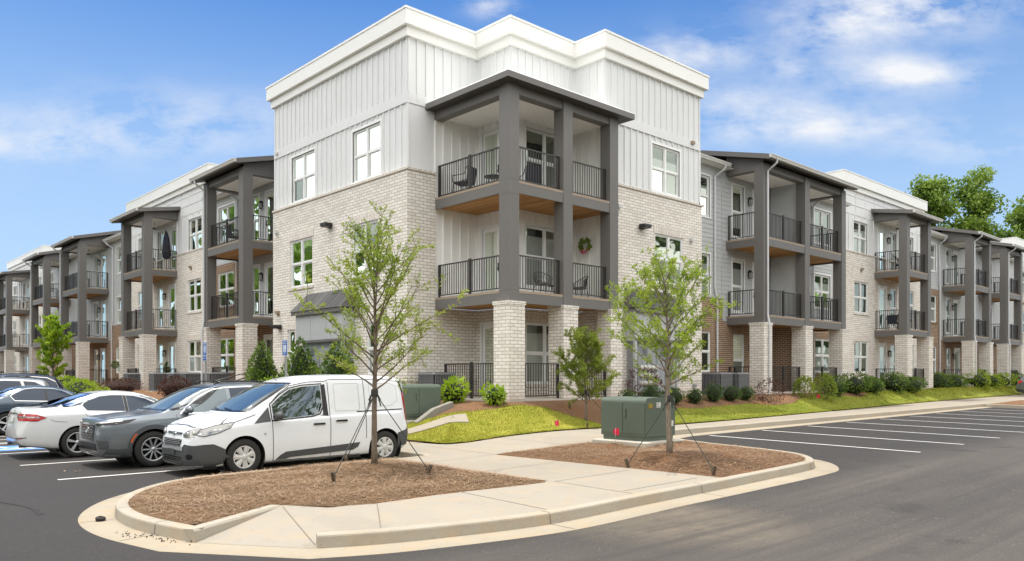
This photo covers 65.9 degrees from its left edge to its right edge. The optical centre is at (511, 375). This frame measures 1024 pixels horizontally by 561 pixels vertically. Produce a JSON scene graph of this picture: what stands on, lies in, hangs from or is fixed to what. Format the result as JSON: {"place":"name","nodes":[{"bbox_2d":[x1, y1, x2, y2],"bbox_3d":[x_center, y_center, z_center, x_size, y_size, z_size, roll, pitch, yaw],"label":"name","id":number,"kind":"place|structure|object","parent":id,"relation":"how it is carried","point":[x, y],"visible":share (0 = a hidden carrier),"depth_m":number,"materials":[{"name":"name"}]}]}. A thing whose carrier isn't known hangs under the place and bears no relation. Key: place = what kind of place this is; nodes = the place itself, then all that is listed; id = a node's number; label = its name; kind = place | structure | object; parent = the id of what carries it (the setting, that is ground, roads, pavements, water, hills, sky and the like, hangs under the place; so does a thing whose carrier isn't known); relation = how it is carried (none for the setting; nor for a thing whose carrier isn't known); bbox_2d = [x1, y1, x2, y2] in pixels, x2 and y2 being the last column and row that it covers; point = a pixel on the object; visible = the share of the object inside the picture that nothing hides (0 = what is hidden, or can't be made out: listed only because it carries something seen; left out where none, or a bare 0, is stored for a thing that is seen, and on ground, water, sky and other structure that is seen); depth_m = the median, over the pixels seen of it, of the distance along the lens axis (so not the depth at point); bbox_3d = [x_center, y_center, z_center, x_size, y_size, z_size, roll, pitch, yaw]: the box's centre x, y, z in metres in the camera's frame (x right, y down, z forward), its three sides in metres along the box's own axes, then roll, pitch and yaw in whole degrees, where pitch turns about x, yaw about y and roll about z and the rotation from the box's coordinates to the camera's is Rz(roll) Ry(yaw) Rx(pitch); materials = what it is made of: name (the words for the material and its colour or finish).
{"place":"outdoors","nodes":[
{"label":"outdoors","id":0,"kind":"place"},
{"bbox_2d":[407,404,600,442],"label":"lawn","id":1,"kind":"structure","parent":0,"point":[540,418],"depth_m":21.29,"materials":[{"name":"plant"}]},
{"bbox_2d":[414,402,452,422],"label":"retaining wall","id":2,"kind":"structure","parent":1,"relation":"on","point":[432,412],"depth_m":21.80,"materials":[{"name":"concrete"}]},
{"bbox_2d":[408,414,468,434],"bbox_3d":[-1.956,1.325,20.829,1.617,0.587,0.582,0,0,-15],"label":"concrete edging","id":3,"kind":"object","parent":1,"relation":"on","point":[456,418],"visible":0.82,"depth_m":20.80,"materials":[{"name":"concrete"}]},
{"bbox_2d":[0,394,1023,560],"bbox_3d":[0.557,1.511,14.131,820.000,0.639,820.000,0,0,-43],"label":"asphalt ground","id":4,"kind":"structure","parent":0,"point":[961,498],"depth_m":10.67,"materials":[{"name":"grey asphalt"}]},
{"bbox_2d":[0,376,49,389],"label":"parked crossover","id":5,"kind":"object","parent":4,"relation":"on","point":[6,382],"visible":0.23,"depth_m":26.72,"materials":[{"name":"silver metal"}]},
{"bbox_2d":[0,373,64,388],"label":"parked crossover","id":6,"kind":"object","parent":4,"relation":"on","point":[53,381],"visible":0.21,"depth_m":30.01,"materials":[{"name":"blue paint"}]},
{"bbox_2d":[0,385,75,434],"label":"parked sedan","id":7,"kind":"object","parent":4,"relation":"on","point":[19,396],"visible":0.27,"depth_m":24.04,"materials":[{"name":"grey metal"}]},
{"bbox_2d":[33,311,74,376],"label":"sapling tree","id":8,"kind":"object","parent":4,"relation":"on","point":[54,334],"visible":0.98,"depth_m":42.86,"materials":[{"name":"green plant"}]},
{"bbox_2d":[5,390,157,456],"bbox_3d":[-9.332,1.116,19.194,4.892,1.518,2.181,0,0,-43],"label":"parked sedan","id":9,"kind":"object","parent":4,"relation":"on","point":[52,426],"visible":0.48,"depth_m":17.58,"materials":[{"name":"white paint"}]},
{"bbox_2d":[79,380,263,466],"bbox_3d":[-6.750,0.998,17.345,4.711,1.764,2.209,0,0,-43],"label":"parked crossover","id":10,"kind":"object","parent":4,"relation":"on","point":[134,437],"visible":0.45,"depth_m":15.83,"materials":[{"name":"grey paint"}]},
{"bbox_2d":[183,389,226,412],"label":"side window","id":11,"kind":"structure","parent":10,"relation":"in","point":[220,396],"depth_m":16.68,"materials":[{"name":"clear glass"}]},
{"bbox_2d":[183,504,279,542],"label":"kerb","id":12,"kind":"structure","parent":4,"relation":"on","point":[195,533],"depth_m":9.07,"materials":[{"name":"concrete"}]},
{"bbox_2d":[115,450,431,541],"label":"kerb","id":13,"kind":"structure","parent":4,"relation":"on","point":[126,515],"depth_m":9.36,"materials":[{"name":"concrete"}]},
{"bbox_2d":[162,370,407,472],"bbox_3d":[-4.498,0.893,16.036,4.716,1.995,2.236,0,0,-43],"label":"parked van","id":14,"kind":"object","parent":4,"relation":"on","point":[282,419],"visible":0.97,"depth_m":15.25,"materials":[{"name":"white paint"}]},
{"bbox_2d":[0,5,1023,401],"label":"apartment building","id":15,"kind":"structure","parent":4,"relation":"on","point":[406,111],"depth_m":29.88,"materials":[{"name":"white paint"}]},
{"bbox_2d":[156,282,162,326],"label":"door","id":16,"kind":"structure","parent":15,"relation":"in","point":[159,286],"depth_m":45.62,"materials":[{"name":"glass"}]},
{"bbox_2d":[168,342,175,372],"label":"door","id":17,"kind":"structure","parent":15,"relation":"in","point":[172,345],"depth_m":44.08,"materials":[{"name":"glass"}]},
{"bbox_2d":[168,284,175,328],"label":"door","id":18,"kind":"structure","parent":15,"relation":"in","point":[172,288],"depth_m":44.08,"materials":[{"name":"glass"}]},
{"bbox_2d":[187,334,200,372],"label":"window","id":19,"kind":"structure","parent":15,"relation":"in","point":[194,341],"depth_m":41.74,"materials":[{"name":"glass"}]},
{"bbox_2d":[186,272,201,313],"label":"window","id":20,"kind":"structure","parent":15,"relation":"in","point":[194,286],"depth_m":41.74,"materials":[{"name":"glass"}]},
{"bbox_2d":[188,213,202,250],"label":"window","id":21,"kind":"structure","parent":15,"relation":"in","point":[195,226],"depth_m":41.91,"materials":[{"name":"glass"}]},
{"bbox_2d":[217,264,234,308],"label":"window","id":22,"kind":"structure","parent":15,"relation":"in","point":[225,280],"depth_m":38.74,"materials":[{"name":"glass"}]},
{"bbox_2d":[218,201,235,241],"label":"window","id":23,"kind":"structure","parent":15,"relation":"in","point":[228,212],"depth_m":38.79,"materials":[{"name":"glass"}]},
{"bbox_2d":[221,331,234,374],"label":"window","id":24,"kind":"structure","parent":15,"relation":"in","point":[227,338],"depth_m":38.70,"materials":[{"name":"glass"}]},
{"bbox_2d":[253,263,259,315],"bbox_3d":[-11.820,-3.910,36.495,0.142,2.400,1.030,0,0,-43],"label":"door","id":25,"kind":"structure","parent":15,"relation":"in","point":[256,268],"depth_m":36.53,"materials":[{"name":"glass"}]},
{"bbox_2d":[253,192,259,239],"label":"door","id":26,"kind":"structure","parent":15,"relation":"in","point":[256,199],"depth_m":36.53,"materials":[{"name":"glass"}]},
{"bbox_2d":[265,261,272,316],"bbox_3d":[-10.799,-3.805,35.329,0.090,2.530,1.050,0,0,-43],"label":"door","id":27,"kind":"structure","parent":15,"relation":"in","point":[269,265],"depth_m":35.46,"materials":[{"name":"glass"}]},
{"bbox_2d":[265,188,273,241],"bbox_3d":[-10.799,-7.055,35.329,0.090,2.530,1.050,0,0,-43],"label":"door","id":28,"kind":"structure","parent":15,"relation":"in","point":[269,194],"depth_m":35.46,"materials":[{"name":"glass"}]},
{"bbox_2d":[286,322,295,370],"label":"window","id":29,"kind":"structure","parent":15,"relation":"in","point":[290,326],"depth_m":30.75,"materials":[{"name":"plastic"}]},
{"bbox_2d":[288,228,313,290],"bbox_3d":[-8.009,-4.375,30.112,0.160,2.210,1.940,0,0,-43],"label":"window","id":30,"kind":"structure","parent":15,"relation":"in","point":[301,250],"depth_m":30.11,"materials":[{"name":"glass"}]},
{"bbox_2d":[290,146,315,204],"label":"window","id":31,"kind":"structure","parent":15,"relation":"in","point":[304,166],"depth_m":30.16,"materials":[{"name":"glass"}]},
{"bbox_2d":[349,210,379,280],"bbox_3d":[-4.985,-4.375,26.840,0.160,2.210,1.850,0,0,-43],"label":"window","id":32,"kind":"structure","parent":15,"relation":"in","point":[373,215],"depth_m":26.92,"materials":[{"name":"plastic"}]},
{"bbox_2d":[351,118,381,184],"bbox_3d":[-4.917,-7.580,26.889,0.142,1.900,1.910,0,0,-43],"label":"window","id":33,"kind":"structure","parent":15,"relation":"in","point":[366,152],"depth_m":26.91,"materials":[{"name":"glass"}]},
{"bbox_2d":[364,313,379,375],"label":"window","id":34,"kind":"structure","parent":15,"relation":"in","point":[369,344],"depth_m":26.67,"materials":[{"name":"plastic"}]},
{"bbox_2d":[480,321,493,394],"bbox_3d":[-0.721,-0.560,26.457,0.090,2.500,1.040,0,0,-43],"label":"door","id":35,"kind":"structure","parent":15,"relation":"in","point":[487,341],"depth_m":26.61,"materials":[{"name":"glass"}]},
{"bbox_2d":[480,223,498,292],"bbox_3d":[-0.707,-3.790,26.471,0.090,2.500,1.040,0,0,-43],"label":"door","id":36,"kind":"structure","parent":15,"relation":"in","point":[489,238],"depth_m":26.56,"materials":[{"name":"plastic"}]},
{"bbox_2d":[480,125,498,183],"bbox_3d":[-0.707,-7.040,26.471,0.090,2.500,1.040,0,0,-43],"label":"door","id":37,"kind":"structure","parent":15,"relation":"in","point":[489,140],"depth_m":26.56,"materials":[{"name":"plastic"}]},
{"bbox_2d":[525,313,548,386],"bbox_3d":[1.129,-0.835,26.846,2.060,2.450,0.160,0,0,-43],"label":"window","id":38,"kind":"structure","parent":15,"relation":"in","point":[537,333],"depth_m":26.62,"materials":[{"name":"glass"}]},
{"bbox_2d":[524,221,553,290],"bbox_3d":[1.109,-3.985,26.868,2.040,2.210,0.142,0,0,-43],"label":"window","id":39,"kind":"structure","parent":15,"relation":"in","point":[538,240],"depth_m":26.71,"materials":[{"name":"glass"}]},
{"bbox_2d":[524,123,553,187],"bbox_3d":[1.109,-7.235,26.868,2.040,2.210,0.142,0,0,-43],"label":"window","id":40,"kind":"structure","parent":15,"relation":"in","point":[535,138],"depth_m":26.77,"materials":[{"name":"glass"}]},
{"bbox_2d":[650,140,681,198],"bbox_3d":[5.652,-7.560,29.187,1.860,1.860,0.142,0,0,-43],"label":"window","id":41,"kind":"structure","parent":15,"relation":"in","point":[665,163],"depth_m":29.18,"materials":[{"name":"glass"}]},
{"bbox_2d":[653,225,684,288],"bbox_3d":[5.790,-4.345,29.200,1.940,2.190,0.160,0,0,-43],"label":"window","id":42,"kind":"structure","parent":15,"relation":"in","point":[664,241],"depth_m":29.22,"materials":[{"name":"glass"}]},
{"bbox_2d":[699,172,710,218],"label":"window","id":43,"kind":"structure","parent":15,"relation":"in","point":[705,195],"depth_m":33.05,"materials":[{"name":"glass"}]},
{"bbox_2d":[702,251,710,294],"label":"window","id":44,"kind":"structure","parent":15,"relation":"in","point":[707,261],"depth_m":33.08,"materials":[{"name":"glass"}]},
{"bbox_2d":[702,324,711,372],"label":"window","id":45,"kind":"structure","parent":15,"relation":"in","point":[706,349],"depth_m":32.98,"materials":[{"name":"plastic"}]},
{"bbox_2d":[731,257,744,313],"bbox_3d":[9.865,-3.910,34.632,1.080,2.400,0.142,0,0,-43],"label":"door","id":46,"kind":"structure","parent":15,"relation":"in","point":[737,267],"depth_m":34.71,"materials":[{"name":"glass"}]},
{"bbox_2d":[731,182,744,238],"bbox_3d":[9.865,-7.160,34.632,1.080,2.400,0.142,0,0,-43],"label":"glass door","id":47,"kind":"structure","parent":15,"relation":"in","point":[738,193],"depth_m":34.71,"materials":[{"name":"glass"}]},
{"bbox_2d":[732,327,745,371],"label":"window","id":48,"kind":"structure","parent":15,"relation":"in","point":[738,333],"depth_m":34.65,"materials":[{"name":"glass"}]},
{"bbox_2d":[814,333,828,374],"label":"window","id":49,"kind":"structure","parent":15,"relation":"in","point":[822,339],"depth_m":39.91,"materials":[{"name":"glass"}]},
{"bbox_2d":[814,272,831,310],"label":"window","id":50,"kind":"structure","parent":15,"relation":"in","point":[822,282],"depth_m":39.98,"materials":[{"name":"glass"}]},
{"bbox_2d":[814,206,831,247],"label":"window","id":51,"kind":"structure","parent":15,"relation":"in","point":[821,218],"depth_m":39.98,"materials":[{"name":"glass"}]},
{"bbox_2d":[853,218,867,253],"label":"window","id":52,"kind":"structure","parent":15,"relation":"in","point":[860,235],"depth_m":43.14,"materials":[{"name":"glass"}]},
{"bbox_2d":[854,336,869,374],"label":"window","id":53,"kind":"structure","parent":15,"relation":"in","point":[860,348],"depth_m":42.92,"materials":[{"name":"glass"}]},
{"bbox_2d":[854,275,869,315],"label":"window","id":54,"kind":"structure","parent":15,"relation":"in","point":[860,288],"depth_m":42.92,"materials":[{"name":"glass"}]},
{"bbox_2d":[877,227,884,270],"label":"door","id":55,"kind":"structure","parent":15,"relation":"in","point":[882,233],"depth_m":44.89,"materials":[{"name":"glass"}]},
{"bbox_2d":[878,343,886,383],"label":"door","id":56,"kind":"structure","parent":15,"relation":"in","point":[882,347],"depth_m":44.80,"materials":[{"name":"glass"}]},
{"bbox_2d":[878,285,886,329],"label":"door","id":57,"kind":"structure","parent":15,"relation":"in","point":[882,290],"depth_m":44.84,"materials":[{"name":"glass"}]},
{"bbox_2d":[890,283,897,327],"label":"window","id":58,"kind":"structure","parent":15,"relation":"in","point":[894,286],"depth_m":45.96,"materials":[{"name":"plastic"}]},
{"bbox_2d":[945,297,950,333],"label":"window","id":59,"kind":"structure","parent":15,"relation":"in","point":[948,300],"depth_m":52.16,"materials":[{"name":"glass"}]},
{"bbox_2d":[78,407,990,558],"bbox_3d":[0.897,1.524,56.218,72.375,0.653,68.643,0,0,-43],"label":"gutter apron","id":60,"kind":"object","parent":4,"relation":"on","point":[113,529],"visible":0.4,"depth_m":9.23,"materials":[{"name":"concrete"}]},
{"bbox_2d":[316,401,1007,547],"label":"kerb","id":61,"kind":"structure","parent":4,"relation":"on","point":[331,539],"depth_m":10.29,"materials":[{"name":"concrete"}]},
{"bbox_2d":[904,174,962,228],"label":"shade tree","id":62,"kind":"object","parent":4,"relation":"on","point":[932,194],"visible":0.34,"depth_m":82.88,"materials":[{"name":"green plant"}]},
{"bbox_2d":[943,165,1023,239],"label":"shade tree","id":63,"kind":"object","parent":4,"relation":"on","point":[978,208],"visible":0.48,"depth_m":84.30,"materials":[{"name":"green plant"}]},
{"bbox_2d":[1003,195,1023,238],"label":"shade tree","id":64,"kind":"object","parent":4,"relation":"on","point":[1015,217],"visible":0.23,"depth_m":86.66,"materials":[{"name":"green plant"}]},
{"bbox_2d":[0,0,1023,310],"label":"sky","id":65,"kind":"structure","parent":0,"point":[104,104],"materials":[{"name":"blue"}]},
{"bbox_2d":[132,389,1018,443],"bbox_3d":[1.660,1.219,61.847,63.650,0.898,61.411,0,0,-43],"label":"planting bed","id":66,"kind":"object","parent":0,"point":[578,410],"visible":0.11,"depth_m":23.54,"materials":[{"name":"brown soil"}]},
{"bbox_2d":[62,377,101,392],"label":"leafy shrub","id":67,"kind":"object","parent":66,"relation":"on","point":[78,386],"visible":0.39,"depth_m":41.33,"materials":[{"name":"green plant"}]},
{"bbox_2d":[98,377,143,391],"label":"plum shrub","id":68,"kind":"object","parent":66,"relation":"on","point":[120,384],"visible":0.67,"depth_m":40.68,"materials":[{"name":"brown plant"}]},
{"bbox_2d":[148,373,166,391],"bbox_3d":[-17.681,0.376,39.760,1.100,1.034,1.100,0,0,-43],"label":"condenser unit","id":69,"kind":"object","parent":66,"relation":"on","point":[154,379],"visible":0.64,"depth_m":39.35,"materials":[{"name":"black metal"}]},
{"bbox_2d":[157,374,191,396],"bbox_3d":[-15.162,0.508,35.655,1.724,1.145,1.458,0,0,-43],"label":"plum shrub","id":70,"kind":"object","parent":66,"relation":"on","point":[173,384],"visible":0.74,"depth_m":35.26,"materials":[{"name":"brown plant"}]},
{"bbox_2d":[179,372,200,386],"bbox_3d":[-14.831,0.376,36.675,1.100,1.034,1.100,0,0,-43],"label":"condenser unit","id":71,"kind":"object","parent":66,"relation":"on","point":[192,377],"visible":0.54,"depth_m":36.30,"materials":[{"name":"black metal"}]},
{"bbox_2d":[243,340,280,380],"bbox_3d":[-8.974,-0.050,28.437,1.865,2.476,1.795,0,0,-43],"label":"evergreen shrub","id":72,"kind":"object","parent":66,"relation":"on","point":[261,366],"visible":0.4,"depth_m":28.23,"materials":[{"name":"green plant"}]},
{"bbox_2d":[277,336,319,377],"bbox_3d":[-6.974,-0.074,26.360,2.017,2.538,2.021,0,0,-43],"label":"evergreen shrub","id":73,"kind":"object","parent":66,"relation":"on","point":[301,365],"visible":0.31,"depth_m":26.09,"materials":[{"name":"green plant"}]},
{"bbox_2d":[315,340,356,374],"bbox_3d":[-5.404,0.040,24.730,2.116,2.311,2.046,0,0,-43],"label":"evergreen shrub","id":74,"kind":"object","parent":66,"relation":"on","point":[332,367],"visible":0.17,"depth_m":24.44,"materials":[{"name":"green plant"}]},
{"bbox_2d":[402,383,440,423],"bbox_3d":[-3.039,0.848,22.450,1.830,1.250,1.580,0,0,-43],"label":"transformer cabinet","id":75,"kind":"object","parent":66,"relation":"on","point":[420,400],"visible":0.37,"depth_m":22.00,"materials":[{"name":"green metal"}]},
{"bbox_2d":[417,372,455,399],"bbox_3d":[-2.377,0.413,24.968,1.100,1.034,1.100,0,0,-43],"label":"condenser unit","id":76,"kind":"object","parent":66,"relation":"on","point":[432,378],"visible":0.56,"depth_m":24.59,"materials":[{"name":"black metal"}]},
{"bbox_2d":[441,375,470,403],"bbox_3d":[-1.713,0.461,23.106,0.937,0.989,1.071,0,0,-43],"label":"leafy shrub","id":77,"kind":"object","parent":66,"relation":"on","point":[451,389],"visible":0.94,"depth_m":22.92,"materials":[{"name":"green plant"}]},
{"bbox_2d":[478,381,507,405],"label":"leafy shrub","id":78,"kind":"object","parent":66,"relation":"on","point":[494,395],"visible":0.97,"depth_m":22.14,"materials":[{"name":"green plant"}]},
{"bbox_2d":[551,326,621,428],"bbox_3d":[2.079,0.033,22.390,1.910,2.963,1.911,0,0,-9],"label":"sapling tree","id":79,"kind":"object","parent":66,"relation":"on","point":[582,343],"visible":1,"depth_m":22.21,"materials":[{"name":"green plant"}]},
{"bbox_2d":[624,366,664,395],"bbox_3d":[4.415,0.209,26.531,1.346,1.239,1.459,0,0,-43],"label":"plum shrub","id":80,"kind":"object","parent":66,"relation":"on","point":[651,372],"visible":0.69,"depth_m":26.55,"materials":[{"name":"green plant"}]},
{"bbox_2d":[686,387,704,403],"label":"boxwood shrub","id":81,"kind":"object","parent":66,"relation":"on","point":[694,396],"visible":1,"depth_m":26.97,"materials":[{"name":"green plant"}]},
{"bbox_2d":[702,382,722,401],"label":"boxwood shrub","id":82,"kind":"object","parent":66,"relation":"on","point":[713,393],"visible":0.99,"depth_m":27.91,"materials":[{"name":"green plant"}]},
{"bbox_2d":[702,372,732,394],"bbox_3d":[8.053,0.393,31.067,1.100,1.034,1.100,0,0,-43],"label":"condenser unit","id":83,"kind":"object","parent":66,"relation":"on","point":[723,379],"visible":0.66,"depth_m":30.77,"materials":[{"name":"black metal"}]},
{"bbox_2d":[720,385,742,400],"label":"boxwood shrub","id":84,"kind":"object","parent":66,"relation":"on","point":[730,393],"visible":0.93,"depth_m":28.74,"materials":[{"name":"green plant"}]},
{"bbox_2d":[726,372,749,391],"bbox_3d":[9.011,0.393,32.020,1.100,1.034,1.100,0,0,-43],"label":"condenser unit","id":85,"kind":"object","parent":66,"relation":"on","point":[740,380],"visible":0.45,"depth_m":31.59,"materials":[{"name":"black metal"}]},
{"bbox_2d":[752,378,785,404],"bbox_3d":[9.955,0.619,30.335,1.191,1.088,1.336,0,0,-43],"label":"plum shrub","id":86,"kind":"object","parent":66,"relation":"on","point":[764,388],"visible":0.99,"depth_m":30.39,"materials":[{"name":"brown plant"}]},
{"bbox_2d":[792,375,816,397],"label":"leafy shrub","id":87,"kind":"object","parent":66,"relation":"on","point":[799,380],"visible":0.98,"depth_m":32.39,"materials":[{"name":"green plant"}]},
{"bbox_2d":[813,372,838,401],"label":"leafy shrub","id":88,"kind":"object","parent":66,"relation":"on","point":[825,376],"visible":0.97,"depth_m":33.07,"materials":[{"name":"green plant"}]},
{"bbox_2d":[818,374,850,395],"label":"leafy shrub","id":89,"kind":"object","parent":66,"relation":"on","point":[841,387],"visible":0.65,"depth_m":34.42,"materials":[{"name":"green plant"}]},
{"bbox_2d":[838,370,873,393],"bbox_3d":[15.843,0.338,36.538,1.824,1.181,1.541,0,0,-43],"label":"leafy shrub","id":90,"kind":"object","parent":66,"relation":"on","point":[857,385],"visible":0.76,"depth_m":36.18,"materials":[{"name":"green plant"}]},
{"bbox_2d":[860,375,885,393],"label":"leafy shrub","id":91,"kind":"object","parent":66,"relation":"on","point":[876,386],"visible":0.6,"depth_m":37.66,"materials":[{"name":"green plant"}]},
{"bbox_2d":[879,371,909,392],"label":"leafy shrub","id":92,"kind":"object","parent":66,"relation":"on","point":[893,381],"visible":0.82,"depth_m":39.79,"materials":[{"name":"green plant"}]},
{"bbox_2d":[905,376,927,392],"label":"leafy shrub","id":93,"kind":"object","parent":66,"relation":"on","point":[915,385],"visible":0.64,"depth_m":40.86,"materials":[{"name":"green plant"}]},
{"bbox_2d":[933,371,954,387],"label":"leafy shrub","id":94,"kind":"object","parent":66,"relation":"on","point":[940,381],"visible":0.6,"depth_m":46.16,"materials":[{"name":"green plant"}]},
{"bbox_2d":[961,368,991,388],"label":"leafy shrub","id":95,"kind":"object","parent":66,"relation":"on","point":[977,380],"visible":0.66,"depth_m":49.63,"materials":[{"name":"green plant"}]},
{"bbox_2d":[191,394,1023,547],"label":"sidewalk","id":96,"kind":"structure","parent":0,"point":[278,527],"depth_m":11.47,"materials":[{"name":"concrete"}]},
{"bbox_2d":[125,457,544,524],"bbox_3d":[-2.956,1.606,12.214,5.803,0.156,4.432,0,0,-43],"label":"pine straw bed","id":97,"kind":"object","parent":96,"relation":"on","point":[282,501],"visible":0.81,"depth_m":11.41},
{"bbox_2d":[292,200,468,481],"bbox_3d":[-2.316,-0.627,13.711,3.127,4.610,3.133,0,0,-43],"label":"sapling tree","id":98,"kind":"object","parent":97,"relation":"on","point":[373,275],"visible":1,"depth_m":13.55,"materials":[{"name":"green plant"}]},
{"bbox_2d":[79,403,952,544],"bbox_3d":[7.310,1.562,37.994,56.903,0.514,33.130,0,0,-43],"label":"pavement joint","id":99,"kind":"object","parent":96,"relation":"on","point":[469,493],"visible":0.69,"depth_m":10.41,"materials":[{"name":"grey concrete"}]},
{"bbox_2d":[495,438,805,477],"bbox_3d":[3.092,1.538,16.043,4.558,0.222,5.352,0,0,-43],"label":"pine straw bed","id":100,"kind":"object","parent":96,"relation":"on","point":[667,464],"visible":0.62,"depth_m":14.57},
{"bbox_2d":[592,396,682,447],"bbox_3d":[2.800,1.055,17.620,1.350,1.200,1.520,0,0,-43],"label":"transformer cabinet","id":101,"kind":"object","parent":100,"relation":"on","point":[632,419],"visible":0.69,"depth_m":17.17,"materials":[{"name":"green metal"}]},
{"bbox_2d":[602,242,740,474],"bbox_3d":[2.915,-0.365,14.551,2.339,4.151,3.260,0,0,1],"label":"sapling tree","id":102,"kind":"object","parent":100,"relation":"on","point":[679,344],"visible":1,"depth_m":14.53,"materials":[{"name":"green plant"}]},
{"bbox_2d":[675,385,1022,423],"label":"lawn","id":103,"kind":"structure","parent":0,"point":[926,399],"depth_m":32.47,"materials":[{"name":"green plant"}]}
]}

